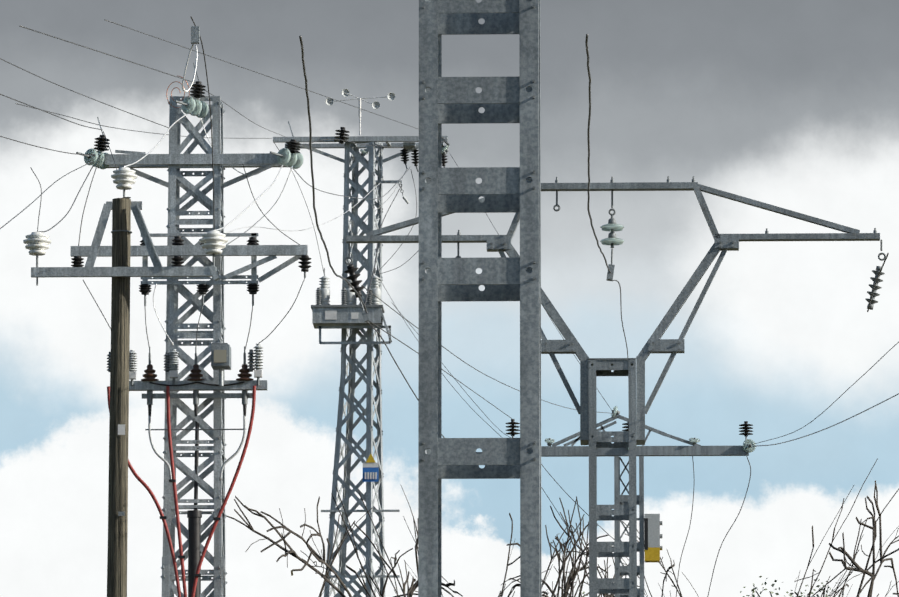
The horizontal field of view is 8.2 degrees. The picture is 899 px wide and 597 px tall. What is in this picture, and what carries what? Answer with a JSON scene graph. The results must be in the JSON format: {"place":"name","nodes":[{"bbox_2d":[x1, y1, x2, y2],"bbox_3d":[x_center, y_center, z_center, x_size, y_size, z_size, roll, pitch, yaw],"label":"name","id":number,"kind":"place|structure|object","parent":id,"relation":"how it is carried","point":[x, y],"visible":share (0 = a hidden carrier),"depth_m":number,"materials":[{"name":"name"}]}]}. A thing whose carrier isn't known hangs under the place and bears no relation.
{"place":"outdoors","nodes":[
{"label":"outdoors","id":0,"kind":"place"},
{"bbox_2d":[0,0,898,596],"label":"sky","id":1,"kind":"structure","parent":0,"point":[793,105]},
{"bbox_2d":[418,0,541,596],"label":"pylon","id":2,"kind":"object","parent":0,"point":[455,100],"visible":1,"depth_m":18.52,"materials":[{"name":"metal"}]},
{"label":"ground","id":3,"kind":"structure","parent":0,"visible":0},
{"bbox_2d":[23,167,227,596],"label":"wood pole","id":4,"kind":"object","parent":3,"relation":"on","point":[120,271],"visible":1,"depth_m":60.42,"materials":[{"name":"wood"}]},
{"bbox_2d":[70,63,310,596],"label":"tower switchgear","id":5,"kind":"object","parent":3,"relation":"on","point":[197,379],"visible":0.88,"depth_m":64.44,"materials":[{"name":"metal"}]},
{"bbox_2d":[0,16,898,596],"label":"conductors","id":6,"kind":"object","parent":5,"relation":"attached to","point":[196,36],"visible":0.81,"depth_m":61.94,"materials":[{"name":"metal"}]},
{"bbox_2d":[227,486,462,596],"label":"bare tree","id":7,"kind":"object","parent":3,"relation":"on","point":[410,591],"visible":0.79,"depth_m":77.10,"materials":[{"name":"plant"}]},
{"bbox_2d":[273,89,449,596],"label":"tower recloser","id":8,"kind":"object","parent":3,"relation":"on","point":[345,316],"visible":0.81,"depth_m":95.94,"materials":[{"name":"metal"}]},
{"bbox_2d":[319,507,417,596],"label":"bare tree","id":9,"kind":"object","parent":3,"relation":"on","point":[333,559],"visible":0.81,"depth_m":80.35,"materials":[{"name":"plant"}]},
{"bbox_2d":[498,496,639,596],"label":"bare tree","id":10,"kind":"object","parent":3,"relation":"on","point":[571,577],"visible":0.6,"depth_m":88.56,"materials":[{"name":"plant"}]},
{"bbox_2d":[344,176,885,596],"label":"pylon vault","id":11,"kind":"object","parent":3,"relation":"on","point":[591,436],"visible":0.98,"depth_m":50.40,"materials":[{"name":"metal"}]},
{"bbox_2d":[506,406,755,596],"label":"pylon","id":12,"kind":"object","parent":3,"relation":"on","point":[650,536],"visible":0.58,"depth_m":85.47,"materials":[{"name":"metal"}]},
{"bbox_2d":[608,521,698,596],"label":"bare tree","id":13,"kind":"object","parent":3,"relation":"on","point":[673,573],"visible":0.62,"depth_m":90.65,"materials":[{"name":"plant"}]},
{"bbox_2d":[740,576,779,596],"bbox_3d":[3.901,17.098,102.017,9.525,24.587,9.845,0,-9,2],"label":"olive tree","id":14,"kind":"object","parent":3,"relation":"on","point":[753,589],"visible":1,"depth_m":100.92,"materials":[{"name":"plant"}]},
{"bbox_2d":[785,570,843,596],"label":"olive tree","id":15,"kind":"object","parent":3,"relation":"on","point":[818,586],"visible":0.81,"depth_m":104.03,"materials":[{"name":"plant"}]},
{"bbox_2d":[794,458,898,596],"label":"bare tree","id":16,"kind":"object","parent":3,"relation":"on","point":[872,575],"visible":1,"depth_m":74.29,"materials":[{"name":"plant"}]}
]}

